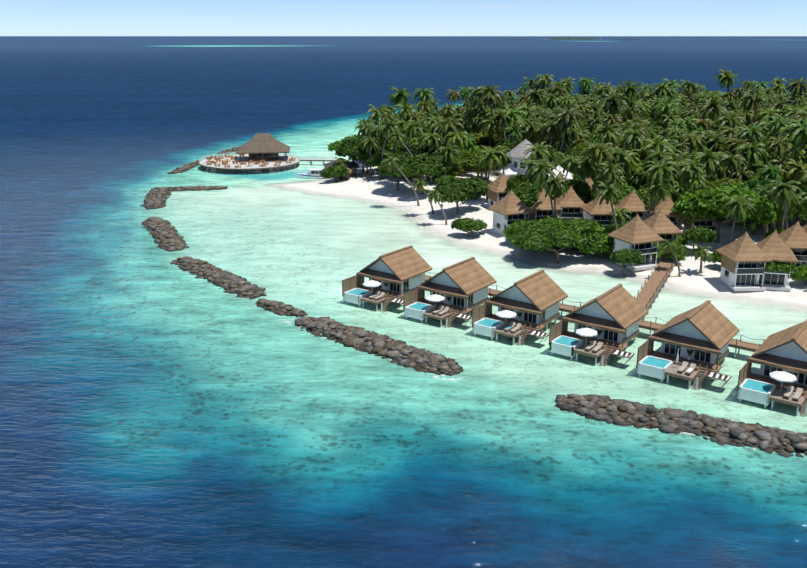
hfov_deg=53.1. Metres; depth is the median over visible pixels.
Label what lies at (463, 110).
palm
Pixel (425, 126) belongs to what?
palm
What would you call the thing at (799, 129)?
palm
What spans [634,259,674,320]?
beach jetty
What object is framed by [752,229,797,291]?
beach villa
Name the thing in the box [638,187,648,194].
tree
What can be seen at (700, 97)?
palm
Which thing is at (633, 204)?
beach villa
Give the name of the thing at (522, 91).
palm
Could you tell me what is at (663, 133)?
palm
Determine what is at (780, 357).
water villa
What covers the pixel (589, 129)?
tree
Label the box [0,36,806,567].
sea
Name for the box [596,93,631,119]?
palm
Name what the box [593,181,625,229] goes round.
resort palm
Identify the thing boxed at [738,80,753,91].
palm
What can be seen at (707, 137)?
palm
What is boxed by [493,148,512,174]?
resort palm
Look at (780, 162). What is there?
palm
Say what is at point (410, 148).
resort palm
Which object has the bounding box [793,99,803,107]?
palm
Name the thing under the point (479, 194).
resort bush
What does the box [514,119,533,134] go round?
palm
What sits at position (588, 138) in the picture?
tree
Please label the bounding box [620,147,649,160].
tree
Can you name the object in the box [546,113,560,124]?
palm
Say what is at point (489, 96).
palm
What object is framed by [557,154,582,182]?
resort palm
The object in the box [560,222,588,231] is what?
shore bush
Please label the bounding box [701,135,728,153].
palm
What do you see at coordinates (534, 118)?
palm
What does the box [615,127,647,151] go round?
palm
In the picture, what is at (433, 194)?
leaning palm
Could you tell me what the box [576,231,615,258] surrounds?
shore bush
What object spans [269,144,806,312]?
island ground
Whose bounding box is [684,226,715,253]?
tree
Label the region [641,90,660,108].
palm
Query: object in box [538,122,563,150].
palm
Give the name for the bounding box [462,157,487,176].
tree
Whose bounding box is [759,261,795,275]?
tree
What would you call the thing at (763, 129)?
palm
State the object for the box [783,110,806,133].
palm
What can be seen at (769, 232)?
tree
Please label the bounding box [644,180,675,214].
resort palm
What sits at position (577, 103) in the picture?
palm
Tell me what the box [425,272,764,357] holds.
jetty
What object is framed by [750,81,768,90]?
palm
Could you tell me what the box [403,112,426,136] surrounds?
palm
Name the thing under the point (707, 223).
beach villa
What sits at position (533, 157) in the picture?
palm
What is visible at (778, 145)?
palm
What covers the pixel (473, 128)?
palm
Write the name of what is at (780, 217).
resort tree
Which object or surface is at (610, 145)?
palm
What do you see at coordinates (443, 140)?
palm
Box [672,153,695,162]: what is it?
resort palm
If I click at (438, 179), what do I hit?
resort bush
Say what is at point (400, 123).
palm
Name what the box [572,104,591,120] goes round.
palm
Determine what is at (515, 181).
tree
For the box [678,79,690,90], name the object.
palm
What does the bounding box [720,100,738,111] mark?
palm
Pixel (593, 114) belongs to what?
palm
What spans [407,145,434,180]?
tree
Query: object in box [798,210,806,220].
resort tree
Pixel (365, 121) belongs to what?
palm
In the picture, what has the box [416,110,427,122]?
palm
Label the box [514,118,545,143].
palm
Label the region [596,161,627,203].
resort palm
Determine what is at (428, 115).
palm
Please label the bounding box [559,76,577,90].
palm
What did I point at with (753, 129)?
palm
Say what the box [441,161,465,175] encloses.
tree
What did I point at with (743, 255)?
beach villa
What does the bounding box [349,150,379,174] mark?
tree
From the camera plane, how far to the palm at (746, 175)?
195.57 m
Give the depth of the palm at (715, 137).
224.84 m
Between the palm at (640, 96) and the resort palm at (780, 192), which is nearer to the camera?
the resort palm at (780, 192)
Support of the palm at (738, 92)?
on the island ground
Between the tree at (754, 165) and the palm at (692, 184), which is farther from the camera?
the tree at (754, 165)
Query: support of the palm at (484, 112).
on the island ground
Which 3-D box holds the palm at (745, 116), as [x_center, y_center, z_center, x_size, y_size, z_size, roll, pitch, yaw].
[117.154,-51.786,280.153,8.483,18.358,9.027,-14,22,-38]
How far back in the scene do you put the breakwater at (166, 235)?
179.57 m
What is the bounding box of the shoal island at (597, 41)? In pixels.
[569,41,626,41]
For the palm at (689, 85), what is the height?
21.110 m
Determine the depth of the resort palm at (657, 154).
193.88 m
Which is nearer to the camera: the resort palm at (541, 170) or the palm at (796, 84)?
the resort palm at (541, 170)
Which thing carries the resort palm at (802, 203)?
on the island ground
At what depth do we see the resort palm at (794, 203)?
164.92 m
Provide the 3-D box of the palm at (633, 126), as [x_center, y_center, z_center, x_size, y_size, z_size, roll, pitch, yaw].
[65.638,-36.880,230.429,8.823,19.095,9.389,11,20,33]
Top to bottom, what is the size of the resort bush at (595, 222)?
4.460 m
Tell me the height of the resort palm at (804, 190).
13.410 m
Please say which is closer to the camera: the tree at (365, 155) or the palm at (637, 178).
the palm at (637, 178)
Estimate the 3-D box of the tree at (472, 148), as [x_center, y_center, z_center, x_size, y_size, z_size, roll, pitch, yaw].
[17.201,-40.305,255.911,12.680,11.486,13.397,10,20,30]
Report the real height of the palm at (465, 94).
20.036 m
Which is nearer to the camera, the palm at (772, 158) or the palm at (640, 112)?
the palm at (772, 158)
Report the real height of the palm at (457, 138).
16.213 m
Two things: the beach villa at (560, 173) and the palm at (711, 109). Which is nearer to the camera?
the beach villa at (560, 173)
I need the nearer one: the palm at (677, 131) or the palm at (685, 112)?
the palm at (677, 131)
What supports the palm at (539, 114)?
on the island ground
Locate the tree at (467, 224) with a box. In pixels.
[451,217,487,235]
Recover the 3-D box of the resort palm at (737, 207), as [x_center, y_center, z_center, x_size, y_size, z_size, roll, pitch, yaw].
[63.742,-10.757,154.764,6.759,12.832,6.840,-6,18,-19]
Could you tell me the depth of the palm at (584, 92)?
408.92 m
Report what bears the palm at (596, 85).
on the island ground
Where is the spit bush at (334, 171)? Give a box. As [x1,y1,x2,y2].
[320,164,349,181]
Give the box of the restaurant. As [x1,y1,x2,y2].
[199,133,299,173]
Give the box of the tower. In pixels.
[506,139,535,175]
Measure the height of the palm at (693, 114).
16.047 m
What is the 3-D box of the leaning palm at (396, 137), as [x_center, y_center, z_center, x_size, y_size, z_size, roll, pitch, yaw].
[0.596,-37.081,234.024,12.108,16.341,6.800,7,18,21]
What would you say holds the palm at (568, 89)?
on the island ground
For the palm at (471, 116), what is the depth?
301.78 m
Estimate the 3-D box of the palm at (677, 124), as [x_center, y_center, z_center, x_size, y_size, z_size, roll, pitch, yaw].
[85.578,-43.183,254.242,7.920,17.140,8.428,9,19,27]
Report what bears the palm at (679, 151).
on the island ground
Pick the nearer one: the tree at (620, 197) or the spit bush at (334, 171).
the tree at (620, 197)
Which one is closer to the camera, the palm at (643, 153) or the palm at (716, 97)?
the palm at (643, 153)
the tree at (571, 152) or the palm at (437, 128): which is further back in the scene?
the palm at (437, 128)
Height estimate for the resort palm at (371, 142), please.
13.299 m
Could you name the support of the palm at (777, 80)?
on the island ground
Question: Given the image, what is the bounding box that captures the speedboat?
[295,168,333,178]
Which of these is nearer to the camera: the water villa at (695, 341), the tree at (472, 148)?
the water villa at (695, 341)
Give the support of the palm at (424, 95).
on the island ground
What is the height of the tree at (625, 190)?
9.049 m
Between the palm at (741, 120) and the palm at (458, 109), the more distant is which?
the palm at (458, 109)
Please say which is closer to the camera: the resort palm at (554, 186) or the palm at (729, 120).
the resort palm at (554, 186)
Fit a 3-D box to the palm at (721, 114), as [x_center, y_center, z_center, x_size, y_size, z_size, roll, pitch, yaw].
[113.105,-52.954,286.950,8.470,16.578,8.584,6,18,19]
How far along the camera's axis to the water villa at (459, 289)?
127.70 m
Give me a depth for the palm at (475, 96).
298.51 m
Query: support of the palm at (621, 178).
on the island ground
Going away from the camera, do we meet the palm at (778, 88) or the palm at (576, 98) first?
the palm at (576, 98)
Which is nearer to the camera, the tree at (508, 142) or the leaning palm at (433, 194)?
the leaning palm at (433, 194)
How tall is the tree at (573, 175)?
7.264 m
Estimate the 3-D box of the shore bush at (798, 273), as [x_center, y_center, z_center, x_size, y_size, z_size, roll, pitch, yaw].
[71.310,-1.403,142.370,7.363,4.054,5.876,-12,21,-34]
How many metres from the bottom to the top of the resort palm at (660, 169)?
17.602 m
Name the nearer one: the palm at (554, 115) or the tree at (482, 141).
the palm at (554, 115)
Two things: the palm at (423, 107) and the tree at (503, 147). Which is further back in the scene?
the palm at (423, 107)
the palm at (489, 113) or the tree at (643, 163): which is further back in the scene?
the palm at (489, 113)
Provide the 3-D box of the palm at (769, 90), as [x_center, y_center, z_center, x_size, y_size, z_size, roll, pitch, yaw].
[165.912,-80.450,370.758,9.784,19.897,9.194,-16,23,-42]
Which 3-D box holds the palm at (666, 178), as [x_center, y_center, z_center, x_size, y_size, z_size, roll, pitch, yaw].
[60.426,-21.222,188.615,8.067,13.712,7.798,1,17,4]
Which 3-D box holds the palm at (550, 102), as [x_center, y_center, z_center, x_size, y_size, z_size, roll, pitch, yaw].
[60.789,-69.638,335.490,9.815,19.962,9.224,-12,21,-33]
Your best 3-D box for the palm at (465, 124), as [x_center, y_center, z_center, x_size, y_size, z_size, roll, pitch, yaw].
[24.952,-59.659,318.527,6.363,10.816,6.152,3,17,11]
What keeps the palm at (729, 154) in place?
on the island ground
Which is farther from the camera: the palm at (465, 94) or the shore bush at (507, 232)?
the palm at (465, 94)
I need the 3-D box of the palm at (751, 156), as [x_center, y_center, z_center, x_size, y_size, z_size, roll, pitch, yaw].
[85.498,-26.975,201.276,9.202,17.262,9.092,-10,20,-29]
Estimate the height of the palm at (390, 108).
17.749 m
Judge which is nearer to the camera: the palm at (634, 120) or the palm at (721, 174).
the palm at (721, 174)
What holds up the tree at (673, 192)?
on the island ground
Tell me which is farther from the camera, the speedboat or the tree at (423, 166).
the speedboat
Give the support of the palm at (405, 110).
on the island ground
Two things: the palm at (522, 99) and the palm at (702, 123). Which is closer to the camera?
the palm at (702, 123)
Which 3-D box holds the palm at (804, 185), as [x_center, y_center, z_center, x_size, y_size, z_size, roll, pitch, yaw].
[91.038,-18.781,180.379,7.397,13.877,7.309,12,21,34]
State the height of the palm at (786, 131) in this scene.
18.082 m
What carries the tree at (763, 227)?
on the island ground
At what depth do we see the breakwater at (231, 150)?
311.14 m
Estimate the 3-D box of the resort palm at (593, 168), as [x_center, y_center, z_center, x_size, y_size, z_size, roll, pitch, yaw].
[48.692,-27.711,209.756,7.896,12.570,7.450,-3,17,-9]
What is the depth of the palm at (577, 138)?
253.24 m
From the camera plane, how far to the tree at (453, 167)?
232.70 m
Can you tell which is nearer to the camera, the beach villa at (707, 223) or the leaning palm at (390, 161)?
the beach villa at (707, 223)
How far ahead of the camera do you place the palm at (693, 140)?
217.44 m
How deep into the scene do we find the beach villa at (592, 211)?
176.12 m
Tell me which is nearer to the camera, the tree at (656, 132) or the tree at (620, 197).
the tree at (620, 197)
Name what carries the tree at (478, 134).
on the island ground
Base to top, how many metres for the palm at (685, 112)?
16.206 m
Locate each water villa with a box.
[342,245,431,311]
[403,257,495,327]
[472,270,567,345]
[549,284,647,365]
[636,300,738,389]
[737,319,806,416]
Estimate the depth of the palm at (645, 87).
421.92 m
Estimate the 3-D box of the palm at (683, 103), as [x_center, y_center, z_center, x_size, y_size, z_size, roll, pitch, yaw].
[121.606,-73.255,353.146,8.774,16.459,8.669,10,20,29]
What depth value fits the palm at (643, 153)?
217.19 m
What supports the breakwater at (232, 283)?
in the sea
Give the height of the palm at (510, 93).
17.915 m
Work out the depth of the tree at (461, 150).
247.01 m
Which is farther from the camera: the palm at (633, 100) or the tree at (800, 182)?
the palm at (633, 100)
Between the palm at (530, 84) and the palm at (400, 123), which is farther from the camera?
the palm at (530, 84)
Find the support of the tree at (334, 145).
on the island ground
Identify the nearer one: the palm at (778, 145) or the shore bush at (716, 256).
the shore bush at (716, 256)
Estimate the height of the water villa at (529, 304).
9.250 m
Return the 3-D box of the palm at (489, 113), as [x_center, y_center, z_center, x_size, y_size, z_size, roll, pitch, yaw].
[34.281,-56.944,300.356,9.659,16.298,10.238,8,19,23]
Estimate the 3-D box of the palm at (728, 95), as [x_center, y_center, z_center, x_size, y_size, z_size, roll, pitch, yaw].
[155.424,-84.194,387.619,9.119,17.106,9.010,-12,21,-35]
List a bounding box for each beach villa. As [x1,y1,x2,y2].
[487,172,508,205]
[488,189,533,237]
[527,188,561,220]
[552,171,564,199]
[553,185,584,222]
[580,177,597,210]
[581,196,619,227]
[608,213,663,270]
[615,189,647,222]
[643,208,682,258]
[650,194,682,227]
[683,215,717,232]
[716,231,771,290]
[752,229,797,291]
[778,221,806,267]
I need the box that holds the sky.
[0,0,806,35]
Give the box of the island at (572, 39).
[547,38,598,39]
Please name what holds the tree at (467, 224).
on the island ground
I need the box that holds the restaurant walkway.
[297,156,336,165]
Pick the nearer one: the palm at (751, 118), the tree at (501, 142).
the tree at (501, 142)
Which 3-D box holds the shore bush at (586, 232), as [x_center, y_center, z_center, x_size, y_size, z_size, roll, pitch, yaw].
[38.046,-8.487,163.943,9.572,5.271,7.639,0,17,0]
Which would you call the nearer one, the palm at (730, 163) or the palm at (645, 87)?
the palm at (730, 163)
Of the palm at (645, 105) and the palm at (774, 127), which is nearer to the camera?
the palm at (774, 127)
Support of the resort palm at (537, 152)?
on the island ground
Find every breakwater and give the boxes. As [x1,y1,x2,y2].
[140,185,227,209]
[141,216,189,251]
[167,159,200,173]
[170,256,266,299]
[217,146,239,153]
[255,298,307,317]
[294,316,463,375]
[555,394,806,457]
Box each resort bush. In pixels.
[434,174,459,183]
[471,191,485,198]
[568,218,603,226]
[608,222,626,228]
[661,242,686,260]
[675,234,689,245]
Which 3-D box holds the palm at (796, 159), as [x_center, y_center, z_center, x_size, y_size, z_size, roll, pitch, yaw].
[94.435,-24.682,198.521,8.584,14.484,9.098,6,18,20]
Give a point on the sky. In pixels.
(17, 17)
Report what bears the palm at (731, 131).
on the island ground
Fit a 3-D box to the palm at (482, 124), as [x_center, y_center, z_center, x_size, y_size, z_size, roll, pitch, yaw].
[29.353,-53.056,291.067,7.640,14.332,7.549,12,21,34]
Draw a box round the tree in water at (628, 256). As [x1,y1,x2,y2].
[609,248,643,276]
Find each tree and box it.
[328,134,361,157]
[335,136,377,162]
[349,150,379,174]
[367,151,392,168]
[377,152,412,190]
[384,141,402,150]
[400,135,422,148]
[404,152,451,194]
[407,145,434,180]
[435,176,488,213]
[440,163,461,175]
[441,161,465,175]
[451,157,462,167]
[451,217,487,235]
[453,145,475,158]
[456,141,478,151]
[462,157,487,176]
[463,146,508,180]
[467,128,501,144]
[473,137,502,146]
[484,142,494,147]
[493,140,510,148]
[498,146,515,159]
[503,138,532,146]
[505,182,553,206]
[506,173,545,188]
[508,226,589,263]
[512,220,563,231]
[534,140,555,148]
[552,217,567,223]
[553,179,592,199]
[555,147,586,167]
[570,142,598,150]
[571,174,592,180]
[573,136,591,145]
[577,124,594,134]
[589,138,597,143]
[591,183,644,198]
[592,172,605,186]
[614,193,624,204]
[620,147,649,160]
[620,162,651,188]
[637,160,654,168]
[637,193,659,210]
[638,178,696,193]
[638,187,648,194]
[645,118,658,125]
[649,125,661,130]
[649,129,661,140]
[649,186,680,202]
[672,183,776,242]
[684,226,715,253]
[699,178,747,224]
[727,164,772,179]
[727,167,765,180]
[740,178,782,224]
[748,161,764,168]
[748,187,791,234]
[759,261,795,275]
[761,207,797,235]
[764,227,784,238]
[770,215,793,228]
[781,201,801,224]
[789,168,806,191]
[794,190,806,224]
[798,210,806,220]
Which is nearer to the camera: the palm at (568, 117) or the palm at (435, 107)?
the palm at (568, 117)
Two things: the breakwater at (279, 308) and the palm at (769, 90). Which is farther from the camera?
the palm at (769, 90)
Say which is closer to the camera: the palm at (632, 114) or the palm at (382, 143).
the palm at (382, 143)
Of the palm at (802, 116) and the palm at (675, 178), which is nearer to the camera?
the palm at (675, 178)
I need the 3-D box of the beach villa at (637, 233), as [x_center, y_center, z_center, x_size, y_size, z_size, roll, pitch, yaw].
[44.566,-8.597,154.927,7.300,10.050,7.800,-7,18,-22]
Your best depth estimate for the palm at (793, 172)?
183.85 m
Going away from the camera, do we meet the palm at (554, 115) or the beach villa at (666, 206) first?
the beach villa at (666, 206)
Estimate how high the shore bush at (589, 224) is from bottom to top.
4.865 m
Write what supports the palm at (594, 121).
on the island ground
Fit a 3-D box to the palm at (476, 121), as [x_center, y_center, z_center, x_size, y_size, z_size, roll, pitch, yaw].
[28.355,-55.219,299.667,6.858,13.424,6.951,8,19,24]
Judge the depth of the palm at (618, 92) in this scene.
339.41 m
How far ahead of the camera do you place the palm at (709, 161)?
189.57 m
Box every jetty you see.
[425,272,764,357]
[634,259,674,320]
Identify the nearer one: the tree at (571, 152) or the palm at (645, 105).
the tree at (571, 152)
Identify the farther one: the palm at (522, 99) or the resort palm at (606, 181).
the palm at (522, 99)
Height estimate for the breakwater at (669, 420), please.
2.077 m
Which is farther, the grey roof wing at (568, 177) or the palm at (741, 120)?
the palm at (741, 120)
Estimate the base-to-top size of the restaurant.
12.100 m
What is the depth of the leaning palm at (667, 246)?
146.28 m
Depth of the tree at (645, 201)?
179.29 m
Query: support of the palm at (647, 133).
on the island ground
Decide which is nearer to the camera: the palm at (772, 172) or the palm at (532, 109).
the palm at (772, 172)
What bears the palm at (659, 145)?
on the island ground
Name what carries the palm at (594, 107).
on the island ground
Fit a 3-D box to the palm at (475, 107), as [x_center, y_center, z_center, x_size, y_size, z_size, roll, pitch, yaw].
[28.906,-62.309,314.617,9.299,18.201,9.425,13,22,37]
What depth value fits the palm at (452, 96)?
367.97 m
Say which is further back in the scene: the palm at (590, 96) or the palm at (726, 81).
the palm at (726, 81)
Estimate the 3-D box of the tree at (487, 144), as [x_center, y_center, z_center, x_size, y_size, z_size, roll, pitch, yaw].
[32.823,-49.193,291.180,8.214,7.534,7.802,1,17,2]
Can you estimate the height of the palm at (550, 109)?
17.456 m
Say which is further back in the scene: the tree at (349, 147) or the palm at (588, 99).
the palm at (588, 99)
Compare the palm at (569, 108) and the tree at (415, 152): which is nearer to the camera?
the tree at (415, 152)
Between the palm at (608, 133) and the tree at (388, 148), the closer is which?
the palm at (608, 133)
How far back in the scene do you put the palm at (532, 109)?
294.83 m
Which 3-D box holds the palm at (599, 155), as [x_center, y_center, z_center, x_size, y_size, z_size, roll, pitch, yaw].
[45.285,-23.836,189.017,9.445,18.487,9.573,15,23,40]
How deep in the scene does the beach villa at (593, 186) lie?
198.16 m
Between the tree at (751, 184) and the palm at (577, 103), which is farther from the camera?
the palm at (577, 103)
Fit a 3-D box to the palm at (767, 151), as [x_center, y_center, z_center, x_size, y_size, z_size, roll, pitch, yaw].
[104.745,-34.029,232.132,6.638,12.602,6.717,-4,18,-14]
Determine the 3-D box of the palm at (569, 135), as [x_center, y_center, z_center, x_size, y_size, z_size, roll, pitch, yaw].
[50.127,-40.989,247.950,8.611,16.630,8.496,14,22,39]
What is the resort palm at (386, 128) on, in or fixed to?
on the island ground
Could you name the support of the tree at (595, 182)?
on the island ground
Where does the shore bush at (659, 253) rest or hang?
on the island ground
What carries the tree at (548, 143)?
on the island ground
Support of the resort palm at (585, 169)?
on the island ground
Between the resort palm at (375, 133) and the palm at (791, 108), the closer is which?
the resort palm at (375, 133)
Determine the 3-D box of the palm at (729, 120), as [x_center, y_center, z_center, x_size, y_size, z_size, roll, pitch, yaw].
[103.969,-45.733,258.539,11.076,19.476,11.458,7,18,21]
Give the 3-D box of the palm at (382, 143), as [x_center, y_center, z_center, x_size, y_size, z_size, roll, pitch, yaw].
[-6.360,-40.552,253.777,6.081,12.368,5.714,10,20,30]
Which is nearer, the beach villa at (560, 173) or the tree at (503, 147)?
the beach villa at (560, 173)
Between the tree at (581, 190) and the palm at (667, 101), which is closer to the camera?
the tree at (581, 190)
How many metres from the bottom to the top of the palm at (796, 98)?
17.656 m
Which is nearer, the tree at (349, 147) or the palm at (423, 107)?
the tree at (349, 147)
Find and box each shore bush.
[502,219,529,240]
[537,216,565,227]
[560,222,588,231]
[569,218,603,231]
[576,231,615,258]
[577,229,602,236]
[596,226,618,233]
[649,242,662,257]
[658,237,681,246]
[707,250,721,262]
[788,264,806,284]
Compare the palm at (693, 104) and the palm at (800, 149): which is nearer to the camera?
the palm at (800, 149)
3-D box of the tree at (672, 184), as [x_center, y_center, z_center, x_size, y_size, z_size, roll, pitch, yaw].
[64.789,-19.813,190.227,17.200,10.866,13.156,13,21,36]
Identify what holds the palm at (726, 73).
on the island ground
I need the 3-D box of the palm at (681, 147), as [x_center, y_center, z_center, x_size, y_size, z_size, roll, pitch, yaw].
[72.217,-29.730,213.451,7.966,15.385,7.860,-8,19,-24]
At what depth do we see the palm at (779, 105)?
298.62 m
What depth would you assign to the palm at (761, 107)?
293.59 m
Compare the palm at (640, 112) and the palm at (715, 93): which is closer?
the palm at (640, 112)
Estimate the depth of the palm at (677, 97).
348.17 m
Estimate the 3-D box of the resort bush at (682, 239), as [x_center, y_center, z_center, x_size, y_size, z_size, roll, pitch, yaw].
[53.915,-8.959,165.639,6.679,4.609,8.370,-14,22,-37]
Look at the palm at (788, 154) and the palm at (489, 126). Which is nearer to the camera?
the palm at (788, 154)
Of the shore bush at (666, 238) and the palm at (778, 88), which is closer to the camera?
the shore bush at (666, 238)
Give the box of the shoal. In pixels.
[135,45,326,46]
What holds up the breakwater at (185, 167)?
in the sea
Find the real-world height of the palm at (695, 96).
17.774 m
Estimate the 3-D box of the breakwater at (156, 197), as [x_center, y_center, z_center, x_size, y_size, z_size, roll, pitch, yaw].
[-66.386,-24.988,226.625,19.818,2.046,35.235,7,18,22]
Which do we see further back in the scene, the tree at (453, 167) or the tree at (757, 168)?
the tree at (453, 167)
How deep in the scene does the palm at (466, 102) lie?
353.67 m
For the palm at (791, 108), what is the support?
on the island ground
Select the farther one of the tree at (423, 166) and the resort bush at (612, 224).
the tree at (423, 166)
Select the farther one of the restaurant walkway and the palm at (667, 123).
the palm at (667, 123)
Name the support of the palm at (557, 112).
on the island ground
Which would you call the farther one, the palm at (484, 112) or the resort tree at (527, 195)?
the palm at (484, 112)
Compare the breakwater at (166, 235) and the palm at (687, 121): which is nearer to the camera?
the breakwater at (166, 235)
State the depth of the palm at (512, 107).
310.14 m
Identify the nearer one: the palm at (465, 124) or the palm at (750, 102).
the palm at (750, 102)
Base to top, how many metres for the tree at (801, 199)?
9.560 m
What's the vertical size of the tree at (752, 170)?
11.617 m
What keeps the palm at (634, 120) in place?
on the island ground
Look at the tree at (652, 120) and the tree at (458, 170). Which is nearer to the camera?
the tree at (458, 170)
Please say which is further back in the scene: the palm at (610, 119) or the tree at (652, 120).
the tree at (652, 120)
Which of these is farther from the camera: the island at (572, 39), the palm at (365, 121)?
the island at (572, 39)
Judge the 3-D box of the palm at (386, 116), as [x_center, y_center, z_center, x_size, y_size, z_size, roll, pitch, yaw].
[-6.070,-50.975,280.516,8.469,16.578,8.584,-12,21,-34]
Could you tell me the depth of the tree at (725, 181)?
184.79 m
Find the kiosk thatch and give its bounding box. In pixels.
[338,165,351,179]
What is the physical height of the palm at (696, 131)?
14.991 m
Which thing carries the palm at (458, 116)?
on the island ground
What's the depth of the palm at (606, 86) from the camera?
410.51 m
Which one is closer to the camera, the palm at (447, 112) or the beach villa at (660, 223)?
the beach villa at (660, 223)
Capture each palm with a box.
[333,157,349,167]
[354,118,375,161]
[354,120,378,135]
[358,124,374,172]
[358,133,381,177]
[364,104,389,125]
[367,128,385,175]
[375,113,396,124]
[375,118,402,178]
[378,137,390,152]
[381,104,398,115]
[381,153,419,205]
[386,86,414,107]
[387,127,423,180]
[389,127,408,151]
[394,102,418,120]
[394,119,413,145]
[398,143,415,178]
[400,119,426,178]
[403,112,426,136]
[409,178,433,213]
[411,141,424,148]
[412,88,436,105]
[415,100,432,116]
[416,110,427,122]
[418,121,427,131]
[418,132,444,180]
[422,113,443,130]
[423,112,438,121]
[425,189,447,224]
[427,98,442,113]
[427,120,446,133]
[427,144,444,183]
[433,117,464,176]
[435,145,461,178]
[437,104,455,118]
[438,136,453,151]
[440,103,458,114]
[443,130,469,164]
[444,88,461,107]
[453,105,464,113]
[453,113,464,129]
[457,130,474,149]
[458,86,472,99]
[458,106,471,117]
[459,86,486,116]
[460,100,469,107]
[460,119,469,128]
[461,109,478,124]
[466,104,487,117]
[468,124,478,131]
[472,84,504,116]
[472,117,485,128]
[473,105,493,119]
[474,145,507,202]
[477,116,489,147]
[478,116,499,146]
[483,108,503,126]
[488,108,512,142]
[492,94,512,109]
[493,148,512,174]
[496,105,528,160]
[499,127,511,139]
[501,126,525,145]
[502,90,518,100]
[504,95,517,104]
[504,104,518,114]
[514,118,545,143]
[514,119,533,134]
[515,94,529,104]
[516,86,527,99]
[516,103,537,122]
[518,154,553,180]
[521,77,536,88]
[521,141,551,162]
[523,89,548,107]
[525,160,560,216]
[526,108,544,118]
[527,115,541,123]
[531,122,554,143]
[532,84,546,91]
[532,109,549,120]
[533,74,554,91]
[535,172,569,217]
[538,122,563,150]
[539,113,557,123]
[540,92,559,108]
[542,147,564,170]
[543,99,559,108]
[544,106,559,116]
[546,109,560,117]
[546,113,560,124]
[548,81,566,92]
[549,86,567,98]
[550,107,586,153]
[552,140,568,150]
[553,104,583,123]
[554,117,579,137]
[554,136,575,148]
[557,96,574,108]
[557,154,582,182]
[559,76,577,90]
[559,86,573,94]
[559,124,580,144]
[564,94,580,104]
[568,100,588,112]
[570,130,584,145]
[571,136,589,146]
[571,158,598,200]
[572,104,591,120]
[577,77,595,93]
[577,87,592,96]
[577,142,616,190]
[578,127,591,138]
[578,155,596,178]
[581,96,599,107]
[582,94,601,102]
[582,142,610,187]
[583,100,604,121]
[584,109,601,122]
[586,117,604,131]
[589,96,603,104]
[590,123,621,146]
[592,82,605,90]
[592,86,616,99]
[593,165,627,188]
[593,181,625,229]
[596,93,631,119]
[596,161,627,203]
[597,82,616,94]
[597,110,621,124]
[597,112,622,128]
[604,176,627,185]
[606,206,631,227]
[607,149,632,172]
[608,136,623,147]
[611,147,643,180]
[614,88,635,101]
[615,79,644,106]
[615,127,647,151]
[618,104,644,124]
[621,121,650,145]
[624,119,645,127]
[626,97,641,107]
[627,171,646,188]
[629,103,647,116]
[630,137,654,155]
[632,90,646,99]
[632,101,651,115]
[633,121,655,138]
[635,132,675,164]
[638,83,653,91]
[639,157,680,217]
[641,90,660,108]
[642,149,671,167]
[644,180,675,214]
[645,169,677,185]
[646,96,666,117]
[649,81,673,110]
[649,144,681,160]
[650,98,683,122]
[654,95,681,114]
[655,126,668,139]
[655,239,680,276]
[658,134,678,147]
[659,152,691,178]
[660,83,678,98]
[660,114,678,127]
[661,96,682,110]
[663,78,682,94]
[665,119,687,135]
[665,128,684,140]
[667,160,682,180]
[668,93,684,104]
[669,142,692,156]
[672,116,698,133]
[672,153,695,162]
[672,181,690,192]
[673,160,705,226]
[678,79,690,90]
[678,106,695,119]
[678,133,705,152]
[679,80,700,94]
[680,98,691,107]
[681,110,701,119]
[681,173,707,193]
[682,102,701,111]
[686,89,700,100]
[687,93,703,104]
[687,243,711,273]
[688,126,714,147]
[689,146,732,180]
[692,94,706,104]
[692,118,713,130]
[695,85,704,90]
[696,98,729,128]
[698,131,724,152]
[700,94,723,117]
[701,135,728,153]
[702,134,728,150]
[706,163,729,179]
[708,90,720,96]
[712,68,737,91]
[713,110,745,134]
[714,111,731,124]
[714,153,747,179]
[715,73,738,92]
[718,126,742,139]
[719,151,749,176]
[720,91,738,102]
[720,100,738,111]
[720,135,744,154]
[721,194,756,243]
[724,136,751,153]
[727,113,745,136]
[728,166,755,180]
[731,88,744,99]
[732,142,768,167]
[734,108,755,124]
[735,92,770,124]
[736,123,769,143]
[737,130,767,150]
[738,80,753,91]
[741,87,765,101]
[746,111,757,124]
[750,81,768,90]
[751,162,787,181]
[751,185,778,233]
[753,105,774,119]
[754,106,782,125]
[756,103,773,111]
[757,95,772,106]
[757,120,775,144]
[757,148,771,163]
[760,86,774,95]
[760,144,774,158]
[761,114,791,139]
[761,179,802,229]
[762,135,792,165]
[763,154,797,182]
[765,94,777,105]
[765,155,785,164]
[766,77,788,90]
[770,92,788,104]
[771,82,786,94]
[771,97,792,116]
[774,127,799,148]
[774,153,805,181]
[774,193,804,228]
[777,103,799,116]
[779,118,806,178]
[780,110,800,119]
[781,159,806,222]
[782,77,806,103]
[782,106,806,117]
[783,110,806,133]
[784,143,806,159]
[785,91,805,104]
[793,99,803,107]
[794,192,806,218]
[796,142,806,159]
[796,170,806,192]
[796,193,806,223]
[799,177,806,226]
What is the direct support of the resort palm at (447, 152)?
on the island ground
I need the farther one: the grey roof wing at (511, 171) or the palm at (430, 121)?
the palm at (430, 121)
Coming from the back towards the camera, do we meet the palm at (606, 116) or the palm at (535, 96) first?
the palm at (535, 96)
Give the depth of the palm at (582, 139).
252.56 m
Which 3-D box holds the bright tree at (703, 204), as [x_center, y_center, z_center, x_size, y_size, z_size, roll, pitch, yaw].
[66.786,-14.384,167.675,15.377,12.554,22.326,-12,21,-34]
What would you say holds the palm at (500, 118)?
on the island ground
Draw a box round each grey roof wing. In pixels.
[495,163,524,178]
[547,165,572,179]
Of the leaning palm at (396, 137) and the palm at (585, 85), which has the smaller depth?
the leaning palm at (396, 137)
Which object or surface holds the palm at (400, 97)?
on the island ground
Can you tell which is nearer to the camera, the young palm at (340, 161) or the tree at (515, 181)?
the tree at (515, 181)

